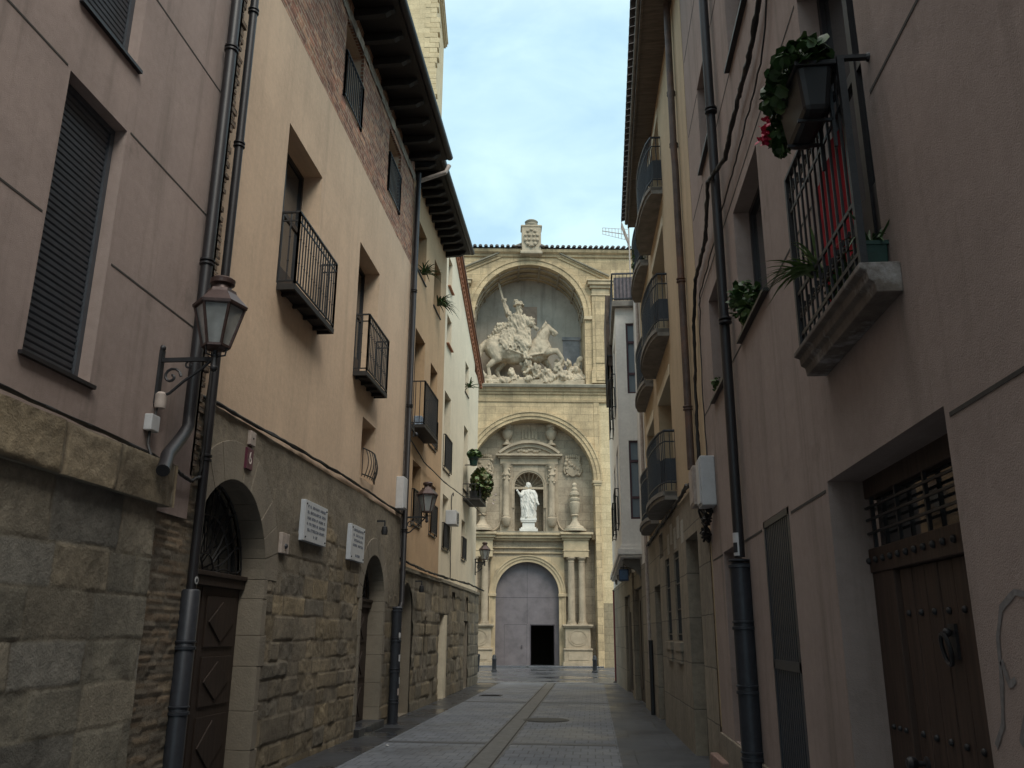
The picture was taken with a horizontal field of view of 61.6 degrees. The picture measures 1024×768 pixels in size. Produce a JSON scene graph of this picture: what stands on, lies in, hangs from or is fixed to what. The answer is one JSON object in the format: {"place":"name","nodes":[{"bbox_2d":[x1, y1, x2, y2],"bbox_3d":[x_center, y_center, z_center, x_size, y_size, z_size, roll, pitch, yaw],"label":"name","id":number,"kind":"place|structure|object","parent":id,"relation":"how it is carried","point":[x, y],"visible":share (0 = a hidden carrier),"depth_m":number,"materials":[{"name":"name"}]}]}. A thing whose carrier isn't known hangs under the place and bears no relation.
{"place":"outdoors","nodes":[
{"label":"outdoors","id":0,"kind":"place"},
{"bbox_2d":[284,682,499,767],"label":"pavement","id":1,"kind":"structure","parent":0,"point":[335,756],"depth_m":13.87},
{"bbox_2d":[0,0,247,767],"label":"pink rendered house","id":2,"kind":"structure","parent":1,"relation":"on","point":[109,109],"depth_m":6.49,"materials":[{"name":"paint"}]},
{"bbox_2d":[17,83,114,389],"bbox_3d":[-3.236,-1.123,6.319,0.185,2.180,0.870,-1,-16,5],"label":"window","id":3,"kind":"structure","parent":2,"relation":"in","point":[60,298],"depth_m":6.39,"materials":[{"name":"metal"}]},
{"bbox_2d":[0,352,212,482],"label":"cable","id":4,"kind":"object","parent":2,"relation":"attached to","point":[70,417],"visible":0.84,"depth_m":6.71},
{"bbox_2d":[79,0,142,73],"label":"window","id":5,"kind":"structure","parent":2,"relation":"in","point":[115,17],"depth_m":7.05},
{"bbox_2d":[143,391,167,454],"bbox_3d":[-3.012,0.339,7.246,0.110,0.587,0.201,-1,-16,5],"label":"junction box","id":6,"kind":"object","parent":2,"relation":"attached to","point":[151,423],"visible":0.97,"depth_m":7.22,"materials":[{"name":"white plastic"}]},
{"bbox_2d":[156,0,242,476],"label":"downpipe","id":7,"kind":"object","parent":2,"relation":"attached to","point":[173,447],"visible":1,"depth_m":8.28,"materials":[{"name":"metal"}]},
{"bbox_2d":[153,275,247,406],"bbox_3d":[-2.695,-0.382,7.445,0.728,1.188,0.409,3,-16,-9],"label":"wall lantern","id":8,"kind":"object","parent":2,"relation":"attached to","point":[220,307],"depth_m":7.41,"materials":[{"name":"black metal"}]},
{"bbox_2d":[162,0,258,767],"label":"downpipe","id":9,"kind":"object","parent":2,"relation":"attached to","point":[179,706],"visible":0.83,"depth_m":7.95,"materials":[{"name":"metal"}]},
{"bbox_2d":[374,728,404,731],"bbox_3d":[-2.106,5.958,14.777,0.400,0.014,0.640,-1,-16,5],"label":"manhole cover","id":10,"kind":"object","parent":1,"relation":"on","point":[389,729],"visible":1,"depth_m":14.71,"materials":[{"name":"black metal"}]},
{"bbox_2d":[445,510,458,526],"bbox_3d":[-1.686,3.815,24.360,0.312,0.400,0.600,-1,-16,5],"label":"junction box","id":11,"kind":"object","parent":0,"point":[452,518],"visible":1,"depth_m":24.09,"materials":[{"name":"white plastic"}]},
{"bbox_2d":[336,683,622,767],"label":"street paving","id":12,"kind":"structure","parent":0,"point":[590,721],"depth_m":14.26,"materials":[{"name":"stone"}]},
{"bbox_2d":[386,701,617,745],"bbox_3d":[-0.116,5.718,13.718,3.560,0.104,15.620,-1,-16,5],"label":"stone band","id":13,"kind":"object","parent":12,"relation":"on","point":[566,744],"visible":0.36,"depth_m":13.14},
{"bbox_2d":[462,683,555,767],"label":"drain strip","id":14,"kind":"object","parent":12,"relation":"on","point":[490,752],"visible":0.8,"depth_m":14.25,"materials":[{"name":"stone"}]},
{"bbox_2d":[464,683,554,767],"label":"drain slot","id":15,"kind":"object","parent":14,"relation":"on","point":[503,728],"visible":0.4,"depth_m":14.08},
{"bbox_2d":[523,718,568,721],"bbox_3d":[0.668,6.541,16.719,0.900,0.012,0.900,-1,-16,5],"label":"manhole cover","id":16,"kind":"object","parent":12,"relation":"on","point":[546,720],"visible":1,"depth_m":16.61,"materials":[{"name":"black metal"}]},
{"bbox_2d":[399,664,614,716],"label":"square paving","id":17,"kind":"structure","parent":0,"point":[541,674],"depth_m":35.71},
{"bbox_2d":[182,0,452,767],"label":"ochre house","id":18,"kind":"structure","parent":17,"relation":"on","point":[344,130],"depth_m":12.10,"materials":[{"name":"paint"}]},
{"bbox_2d":[182,569,247,767],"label":"door","id":19,"kind":"structure","parent":18,"relation":"in","point":[207,720],"depth_m":9.25,"materials":[{"name":"brown wood"}]},
{"bbox_2d":[244,447,253,470],"bbox_3d":[-2.968,0.845,9.668,0.049,0.240,0.180,-1,-16,5],"label":"number tile","id":20,"kind":"object","parent":18,"relation":"attached to","point":[248,459],"visible":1,"depth_m":9.62,"materials":[{"name":"red ceramic"}]},
{"bbox_2d":[247,430,256,446],"bbox_3d":[-2.957,0.622,9.763,0.062,0.160,0.160,-1,-16,5],"label":"wall plate","id":21,"kind":"object","parent":18,"relation":"attached to","point":[251,441],"depth_m":9.73,"materials":[{"name":"white metal"}]},
{"bbox_2d":[278,532,289,553],"bbox_3d":[-2.833,1.991,10.722,0.085,0.250,0.260,-1,-16,5],"label":"junction box","id":22,"kind":"object","parent":18,"relation":"attached to","point":[283,545],"depth_m":10.65,"materials":[{"name":"grey paint"}]},
{"bbox_2d":[278,152,303,283],"bbox_3d":[-3.177,-2.156,11.726,0.050,2.270,1.420,-1,-16,5],"label":"window","id":23,"kind":"structure","parent":18,"relation":"in","point":[294,180],"depth_m":12.19,"materials":[{"name":"grey glass"}]},
{"bbox_2d":[202,394,402,514],"bbox_3d":[-2.651,1.359,12.949,0.058,0.151,9.363,-1,-16,5],"label":"cable","id":24,"kind":"object","parent":18,"relation":"attached to","point":[246,420],"visible":0.98,"depth_m":11.07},
{"bbox_2d":[298,499,327,546],"bbox_3d":[-2.732,1.932,11.854,0.090,0.540,0.990,-1,-16,5],"label":"marble plaque","id":25,"kind":"object","parent":18,"relation":"attached to","point":[313,524],"visible":1,"depth_m":11.72,"materials":[{"name":"white stone"}]},
{"bbox_2d":[342,49,364,131],"bbox_3d":[-2.841,-5.244,14.595,0.396,1.510,1.100,-1,-16,5],"label":"window","id":26,"kind":"structure","parent":18,"relation":"in","point":[347,54],"depth_m":14.46,"materials":[{"name":"glass"}]},
{"bbox_2d":[346,523,364,562],"bbox_3d":[-2.533,2.597,13.953,0.090,0.560,0.830,-1,-16,5],"label":"marble plaque","id":27,"kind":"object","parent":18,"relation":"attached to","point":[355,543],"visible":1,"depth_m":13.80,"materials":[{"name":"white stone"}]},
{"bbox_2d":[354,266,364,370],"bbox_3d":[-2.854,-1.136,15.142,0.050,2.310,1.400,-1,-16,5],"label":"window","id":28,"kind":"structure","parent":18,"relation":"in","point":[361,277],"depth_m":15.75,"materials":[{"name":"black glass"}]},
{"bbox_2d":[356,598,372,721],"bbox_3d":[-2.715,4.822,14.826,0.145,2.175,1.590,-1,-16,5],"label":"door","id":29,"kind":"structure","parent":18,"relation":"in","point":[366,603],"depth_m":15.28,"materials":[{"name":"brown wood"}]},
{"bbox_2d":[361,448,377,484],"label":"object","id":30,"kind":"structure","parent":18,"relation":"in","point":[376,463],"depth_m":14.80,"materials":[{"name":"black metal"}]},
{"bbox_2d":[377,520,387,534],"bbox_3d":[-2.338,2.585,15.471,0.210,0.255,0.120,-1,-16,5],"label":"wall light","id":31,"kind":"object","parent":18,"relation":"attached to","point":[384,530],"visible":1,"depth_m":15.42,"materials":[{"name":"black metal"}]},
{"bbox_2d":[387,151,401,214],"bbox_3d":[-2.561,-4.335,17.545,0.396,1.420,1.080,-1,-16,5],"label":"window","id":32,"kind":"structure","parent":18,"relation":"in","point":[397,201],"depth_m":17.42,"materials":[{"name":"black glass"}]},
{"bbox_2d":[395,476,407,509],"bbox_3d":[-2.210,2.193,17.205,0.175,0.640,0.320,-1,-16,5],"label":"meter box","id":33,"kind":"object","parent":18,"relation":"attached to","point":[401,492],"visible":0.95,"depth_m":17.08,"materials":[{"name":"white plastic"}]},
{"bbox_2d":[388,172,420,723],"bbox_3d":[-2.160,0.733,17.732,0.214,11.700,0.629,-1,-16,5],"label":"downpipe","id":34,"kind":"object","parent":18,"relation":"attached to","point":[394,671],"visible":1,"depth_m":17.37,"materials":[{"name":"metal"}]},
{"bbox_2d":[218,160,474,716],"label":"tan house","id":35,"kind":"structure","parent":17,"relation":"on","point":[443,233],"depth_m":20.88,"materials":[{"name":"beige paint"}]},
{"bbox_2d":[411,422,417,436],"bbox_3d":[-2.187,0.981,18.460,0.248,0.330,0.549,-1,-16,5],"label":"cable bracket","id":36,"kind":"object","parent":35,"relation":"attached to","point":[415,434],"visible":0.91,"depth_m":18.45,"materials":[{"name":"black metal"}]},
{"bbox_2d":[411,440,483,515],"bbox_3d":[-1.607,2.917,24.301,0.073,0.334,12.602,-1,-16,6],"label":"cable","id":37,"kind":"object","parent":36,"relation":"hanging from","point":[441,478],"visible":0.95,"depth_m":22.04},
{"bbox_2d":[410,488,421,528],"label":"window","id":38,"kind":"structure","parent":35,"relation":"in","point":[416,504],"depth_m":19.25,"materials":[{"name":"black glass"}]},
{"bbox_2d":[407,482,437,532],"bbox_3d":[-1.865,2.582,17.644,0.685,1.159,0.386,3,-16,-9],"label":"wall lantern","id":39,"kind":"object","parent":35,"relation":"attached to","point":[427,494],"depth_m":17.61,"materials":[{"name":"black metal"}]},
{"bbox_2d":[399,164,450,561],"bbox_3d":[-1.858,-0.733,18.540,0.877,8.970,0.199,-1,-16,5],"label":"downpipe","id":40,"kind":"object","parent":35,"relation":"attached to","point":[438,174],"visible":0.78,"depth_m":18.84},
{"bbox_2d":[418,261,441,282],"bbox_3d":[-2.110,-2.762,20.872,0.800,0.423,0.660,-1,-16,5],"label":"hanging plant","id":41,"kind":"object","parent":35,"relation":"attached to","point":[425,271],"visible":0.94,"depth_m":20.84,"materials":[{"name":"green plant"}]},
{"bbox_2d":[428,505,437,538],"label":"window","id":42,"kind":"structure","parent":35,"relation":"in","point":[433,520],"depth_m":21.48,"materials":[{"name":"black glass"}]},
{"bbox_2d":[400,557,483,590],"bbox_3d":[-1.615,5.371,23.590,0.092,0.137,13.192,-1,-16,6],"label":"cable","id":43,"kind":"object","parent":35,"relation":"attached to","point":[434,573],"visible":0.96,"depth_m":21.78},
{"bbox_2d":[437,294,458,316],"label":"hanging plant","id":44,"kind":"object","parent":35,"relation":"attached to","point":[443,302],"visible":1,"depth_m":22.65,"materials":[{"name":"green plant"}]},
{"bbox_2d":[407,0,447,117],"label":"church tower","id":45,"kind":"structure","parent":17,"relation":"on","point":[429,20],"depth_m":61.04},
{"bbox_2d":[438,256,484,695],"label":"cream house","id":46,"kind":"structure","parent":17,"relation":"on","point":[462,362],"depth_m":26.93,"materials":[{"name":"beige paint"}]},
{"bbox_2d":[441,522,449,552],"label":"window","id":47,"kind":"structure","parent":46,"relation":"in","point":[446,528],"depth_m":23.96,"materials":[{"name":"black glass"}]},
{"bbox_2d":[442,406,452,475],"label":"window","id":48,"kind":"structure","parent":46,"relation":"in","point":[448,443],"depth_m":24.52,"materials":[{"name":"black glass"}]},
{"bbox_2d":[450,493,453,577],"bbox_3d":[-1.754,4.384,24.904,0.052,2.512,0.274,-1,-16,5],"label":"cable","id":49,"kind":"object","parent":46,"relation":"attached to","point":[450,537],"visible":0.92,"depth_m":24.75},
{"bbox_2d":[461,536,466,561],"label":"window","id":50,"kind":"structure","parent":46,"relation":"in","point":[463,540],"depth_m":27.33,"materials":[{"name":"black glass"}]},
{"bbox_2d":[465,456,478,465],"bbox_3d":[-1.293,2.540,28.232,0.410,0.280,0.339,9,-18,-28],"label":"hanging pot","id":51,"kind":"object","parent":46,"relation":"attached to","point":[473,460],"visible":1,"depth_m":28.14,"materials":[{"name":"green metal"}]},
{"bbox_2d":[466,449,482,458],"bbox_3d":[-1.228,2.318,28.331,0.543,0.375,0.680,-1,-16,5],"label":"bush top","id":52,"kind":"object","parent":51,"relation":"on","point":[474,452],"visible":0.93,"depth_m":28.16,"materials":[{"name":"green plant"}]},
{"bbox_2d":[463,483,485,506],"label":"balcony","id":53,"kind":"structure","parent":46,"relation":"attached to","point":[474,500],"depth_m":27.70,"materials":[{"name":"black metal"}]},
{"bbox_2d":[469,467,495,504],"bbox_3d":[-0.982,3.335,28.566,0.871,1.154,1.755,-1,-16,5],"label":"balcony bush","id":54,"kind":"object","parent":53,"relation":"on","point":[482,476],"visible":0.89,"depth_m":28.14,"materials":[{"name":"green plant"}]},
{"bbox_2d":[474,542,490,574],"bbox_3d":[-1.005,6.017,29.598,0.546,1.129,0.362,3,-16,-9],"label":"wall lantern","id":55,"kind":"object","parent":46,"relation":"attached to","point":[484,549],"depth_m":29.55,"materials":[{"name":"black metal"}]},
{"bbox_2d":[491,654,496,671],"bbox_3d":[-0.801,12.533,38.571,0.260,0.730,0.253,-1,-16,5],"label":"bollard","id":56,"kind":"object","parent":17,"relation":"on","point":[494,658],"visible":1,"depth_m":38.48,"materials":[{"name":"black metal"}]},
{"bbox_2d":[477,681,617,683],"bbox_3d":[1.282,10.429,29.679,5.300,0.212,0.400,-1,-16,5],"label":"kerb strip","id":57,"kind":"object","parent":17,"relation":"on","point":[549,682],"visible":0.04,"depth_m":29.64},
{"bbox_2d":[463,219,632,667],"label":"baroque church","id":58,"kind":"structure","parent":17,"relation":"on","point":[546,595],"depth_m":47.83,"materials":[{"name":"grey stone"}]},
{"bbox_2d":[495,562,558,664],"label":"door","id":59,"kind":"structure","parent":58,"relation":"in","point":[527,593],"depth_m":46.19,"materials":[{"name":"metal"}]},
{"bbox_2d":[516,482,538,530],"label":"robed statue","id":60,"kind":"object","parent":58,"relation":"on","point":[529,502],"visible":1,"depth_m":47.20,"materials":[{"name":"white stone"}]},
{"bbox_2d":[479,283,584,383],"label":"equestrian statue","id":61,"kind":"object","parent":58,"relation":"on","point":[510,342],"visible":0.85,"depth_m":49.52,"materials":[{"name":"stone"}]},
{"bbox_2d":[592,655,597,672],"bbox_3d":[3.672,12.415,38.078,0.260,0.730,0.253,-1,-16,5],"label":"bollard","id":62,"kind":"object","parent":17,"relation":"on","point":[594,659],"visible":1,"depth_m":37.99,"materials":[{"name":"metal"}]},
{"bbox_2d":[612,589,616,682],"bbox_3d":[3.637,8.883,30.326,0.200,3.170,0.190,-1,-16,5],"label":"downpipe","id":63,"kind":"object","parent":17,"relation":"on","point":[615,681],"visible":0.76,"depth_m":30.25,"materials":[{"name":"metal"}]},
{"bbox_2d":[621,0,728,767],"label":"sand house","id":64,"kind":"structure","parent":17,"relation":"on","point":[687,707],"depth_m":14.54,"materials":[{"name":"brown paint"}]},
{"bbox_2d":[646,410,653,435],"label":"window","id":65,"kind":"structure","parent":64,"relation":"in","point":[650,427],"depth_m":18.43,"materials":[{"name":"beige glass"}]},
{"bbox_2d":[648,640,655,714],"bbox_3d":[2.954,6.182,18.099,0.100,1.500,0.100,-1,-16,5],"label":"door","id":66,"kind":"structure","parent":64,"relation":"attached to","point":[651,670],"depth_m":18.06,"materials":[{"name":"wood"}]},
{"bbox_2d":[647,108,658,166],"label":"window","id":67,"kind":"structure","parent":64,"relation":"in","point":[655,128],"depth_m":16.86,"materials":[{"name":"glass"}]},
{"bbox_2d":[651,216,664,272],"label":"window","id":68,"kind":"structure","parent":64,"relation":"in","point":[657,265],"depth_m":16.58,"materials":[{"name":"beige glass"}]},
{"bbox_2d":[657,364,670,405],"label":"window","id":69,"kind":"structure","parent":64,"relation":"in","point":[664,395],"depth_m":15.82,"materials":[{"name":"beige glass"}]},
{"bbox_2d":[646,483,688,546],"bbox_3d":[2.699,2.375,15.098,0.079,0.190,8.316,-1,-16,4],"label":"cable","id":70,"kind":"object","parent":64,"relation":"attached to","point":[676,502],"visible":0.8,"depth_m":14.41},
{"bbox_2d":[665,559,673,660],"bbox_3d":[2.792,3.921,15.010,0.206,1.750,0.861,-1,-16,5],"label":"window","id":71,"kind":"structure","parent":64,"relation":"in","point":[669,646],"depth_m":15.05,"materials":[{"name":"black metal"}]},
{"bbox_2d":[663,2,694,469],"bbox_3d":[2.434,-2.431,12.599,0.134,7.451,0.181,-1,-16,5],"label":"downpipe","id":72,"kind":"object","parent":64,"relation":"attached to","point":[680,282],"visible":0.99,"depth_m":12.47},
{"bbox_2d":[674,552,683,663],"bbox_3d":[2.694,3.529,13.670,0.206,1.750,0.861,-1,-16,5],"label":"window","id":73,"kind":"structure","parent":64,"relation":"in","point":[678,646],"depth_m":13.70,"materials":[{"name":"black metal"}]},
{"bbox_2d":[688,465,698,508],"bbox_3d":[2.381,1.331,11.050,0.160,0.500,0.400,-1,-16,5],"label":"meter box","id":74,"kind":"object","parent":64,"relation":"attached to","point":[693,489],"visible":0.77,"depth_m":10.91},
{"bbox_2d":[442,0,634,248],"label":"sky","id":75,"kind":"structure","parent":0,"point":[534,91],"materials":[{"name":"blue"}]},
{"bbox_2d":[604,684,709,767],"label":"pavement","id":76,"kind":"structure","parent":0,"point":[645,738],"depth_m":13.69,"materials":[{"name":"stone"}]},
{"bbox_2d":[604,272,650,710],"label":"pale grey house","id":77,"kind":"structure","parent":76,"relation":"on","point":[631,637],"depth_m":22.23,"materials":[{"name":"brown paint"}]},
{"bbox_2d":[609,399,613,439],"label":"window","id":78,"kind":"structure","parent":77,"relation":"in","point":[609,399],"depth_m":25.99,"materials":[{"name":"glass"}]},
{"bbox_2d":[610,374,615,419],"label":"window","id":79,"kind":"structure","parent":77,"relation":"in","point":[611,387],"depth_m":23.49,"materials":[{"name":"glass"}]},
{"bbox_2d":[611,503,616,540],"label":"window","id":80,"kind":"structure","parent":77,"relation":"in","point":[612,509],"depth_m":24.96,"materials":[{"name":"glass"}]},
{"bbox_2d":[602,222,630,276],"bbox_3d":[2.964,-3.198,24.343,0.822,3.006,0.425,-4,-17,14],"label":"television antenna","id":81,"kind":"object","parent":77,"relation":"on","point":[627,238],"visible":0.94,"depth_m":24.58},
{"bbox_2d":[613,488,619,530],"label":"window","id":82,"kind":"structure","parent":77,"relation":"in","point":[614,494],"depth_m":22.67,"materials":[{"name":"glass"}]},
{"bbox_2d":[618,560,628,580],"bbox_3d":[2.757,4.599,21.247,0.240,0.540,0.210,-1,-16,5],"label":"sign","id":83,"kind":"object","parent":77,"relation":"attached to","point":[623,574],"visible":0.96,"depth_m":21.11,"materials":[{"name":"metal"}]},
{"bbox_2d":[627,596,632,692],"bbox_3d":[3.479,7.476,24.669,0.110,2.700,2.000,-1,-16,3],"label":"door","id":84,"kind":"structure","parent":77,"relation":"in","point":[628,607],"depth_m":25.30,"materials":[{"name":"brown wood"}]},
{"bbox_2d":[625,323,635,392],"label":"window","id":85,"kind":"structure","parent":77,"relation":"in","point":[629,327],"depth_m":22.15,"materials":[{"name":"grey glass"}]},
{"bbox_2d":[629,441,639,518],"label":"window","id":86,"kind":"structure","parent":77,"relation":"in","point":[633,447],"depth_m":21.26,"materials":[{"name":"grey glass"}]},
{"bbox_2d":[638,588,645,702],"bbox_3d":[3.298,6.445,21.224,0.110,2.750,2.200,-1,-16,3],"label":"door","id":87,"kind":"structure","parent":77,"relation":"in","point":[640,611],"depth_m":21.69,"materials":[{"name":"brown wood"}]},
{"bbox_2d":[635,303,650,663],"bbox_3d":[3.001,2.048,19.637,0.080,8.500,0.080,-1,-16,5],"label":"downpipe","id":88,"kind":"object","parent":77,"relation":"attached to","point":[642,470],"visible":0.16,"depth_m":19.18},
{"bbox_2d":[678,0,1023,767],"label":"rose house","id":89,"kind":"structure","parent":76,"relation":"on","point":[880,424],"depth_m":4.52,"materials":[{"name":"pink paint"}]},
{"bbox_2d":[698,134,707,175],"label":"window","id":90,"kind":"structure","parent":89,"relation":"in","point":[705,149],"depth_m":10.21,"materials":[{"name":"black glass"}]},
{"bbox_2d":[698,507,712,542],"bbox_3d":[2.354,1.651,10.423,0.141,0.531,0.756,-1,-16,5],"label":"cable","id":91,"kind":"object","parent":89,"relation":"attached to","point":[705,532],"visible":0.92,"depth_m":10.29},
{"bbox_2d":[695,455,716,508],"bbox_3d":[2.281,1.159,10.106,0.185,0.580,0.340,-1,-16,5],"label":"meter box","id":92,"kind":"object","parent":89,"relation":"attached to","point":[706,483],"visible":1,"depth_m":9.96,"materials":[{"name":"white plastic"}]},
{"bbox_2d":[710,376,722,403],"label":"window","id":93,"kind":"structure","parent":89,"relation":"in","point":[720,386],"depth_m":9.45,"materials":[{"name":"grey glass"}]},
{"bbox_2d":[692,0,761,459],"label":"cable","id":94,"kind":"object","parent":89,"relation":"attached to","point":[753,32],"visible":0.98,"depth_m":9.09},
{"bbox_2d":[699,0,763,767],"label":"downpipe","id":95,"kind":"object","parent":89,"relation":"attached to","point":[747,686],"visible":0.95,"depth_m":8.08,"materials":[{"name":"metal"}]},
{"bbox_2d":[733,533,739,555],"bbox_3d":[2.073,1.488,7.970,0.020,0.210,0.080,8,-18,-25],"label":"pipe label","id":96,"kind":"object","parent":95,"relation":"attached to","point":[736,544],"visible":1,"depth_m":7.95,"materials":[{"name":"white plastic"}]},
{"bbox_2d":[699,0,766,455],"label":"cable","id":97,"kind":"object","parent":89,"relation":"attached to","point":[759,67],"visible":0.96,"depth_m":8.24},
{"bbox_2d":[724,0,746,73],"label":"window","id":98,"kind":"structure","parent":89,"relation":"in","point":[741,9],"depth_m":7.94,"materials":[{"name":"black glass"}]},
{"bbox_2d":[736,186,768,343],"bbox_3d":[2.184,-1.206,7.642,0.250,1.340,1.310,-1,-16,5],"label":"window","id":99,"kind":"structure","parent":89,"relation":"in","point":[755,216],"depth_m":8.03,"materials":[{"name":"grey glass"}]},
{"bbox_2d":[754,227,823,305],"bbox_3d":[1.651,-0.658,4.992,0.510,0.409,0.454,14,-21,-39],"label":"spider plant","id":100,"kind":"object","parent":89,"relation":"attached to","point":[800,269],"visible":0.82,"depth_m":4.96,"materials":[{"name":"green plant"}]},
{"bbox_2d":[775,59,837,170],"bbox_3d":[1.580,-1.395,4.537,0.247,0.458,0.484,-1,-16,5],"label":"flower trough","id":101,"kind":"object","parent":89,"relation":"hanging from","point":[809,100],"visible":0.98,"depth_m":4.40,"materials":[{"name":"black metal"}]},
{"bbox_2d":[766,118,790,158],"bbox_3d":[1.534,-1.413,4.884,0.171,0.278,0.228,-1,-16,5],"label":"ivy","id":102,"kind":"object","parent":101,"relation":"in","point":[778,143],"visible":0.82,"depth_m":4.84,"materials":[{"name":"green plant"}]},
{"bbox_2d":[754,31,834,145],"bbox_3d":[1.545,-1.597,4.691,0.363,0.308,0.837,-1,-16,5],"label":"geranium","id":103,"kind":"object","parent":101,"relation":"in","point":[774,90],"visible":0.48,"depth_m":4.51,"materials":[{"name":"green plant"}]},
{"bbox_2d":[818,120,856,301],"bbox_3d":[1.758,-0.911,4.682,0.036,0.850,0.560,-1,-16,5],"label":"red cloth","id":104,"kind":"object","parent":89,"relation":"hanging from","point":[837,194],"visible":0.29,"depth_m":4.63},
{"bbox_2d":[823,254,852,300],"bbox_3d":[1.776,-0.596,4.612,0.150,0.329,0.578,-1,-16,5],"label":"trailing plant","id":105,"kind":"object","parent":89,"relation":"on","point":[839,273],"visible":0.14,"depth_m":4.54,"materials":[{"name":"green plant"}]},
{"bbox_2d":[816,0,882,239],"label":"window","id":106,"kind":"structure","parent":89,"relation":"in","point":[836,18],"depth_m":5.04,"materials":[{"name":"grey glass"}]},
{"bbox_2d":[850,240,888,270],"bbox_3d":[1.750,-0.589,4.204,0.127,0.145,0.225,-1,-16,5],"label":"plant pot","id":107,"kind":"object","parent":89,"relation":"on","point":[877,250],"visible":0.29,"depth_m":4.11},
{"bbox_2d":[839,212,888,257],"bbox_3d":[1.721,-0.723,4.234,0.313,0.249,0.410,-1,-16,5],"label":"pot plant","id":108,"kind":"object","parent":107,"relation":"in","point":[879,237],"visible":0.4,"depth_m":4.15,"materials":[{"name":"green plant"}]},
{"bbox_2d":[862,434,993,767],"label":"door","id":109,"kind":"structure","parent":89,"relation":"in","point":[937,715],"depth_m":4.34,"materials":[{"name":"brown wood"}]},
{"bbox_3d":[2.186,-0.570,7.806,0.180,0.140,0.180,-1,-16,5],"label":"plant pot","id":110,"kind":"object","parent":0,"visible":0},
{"bbox_2d":[726,280,760,325],"bbox_3d":[2.122,-0.744,7.819,0.333,0.393,0.513,-1,-16,5],"label":"sill plant","id":111,"kind":"object","parent":110,"relation":"in","point":[740,302],"visible":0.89,"depth_m":7.71,"materials":[{"name":"green plant"}]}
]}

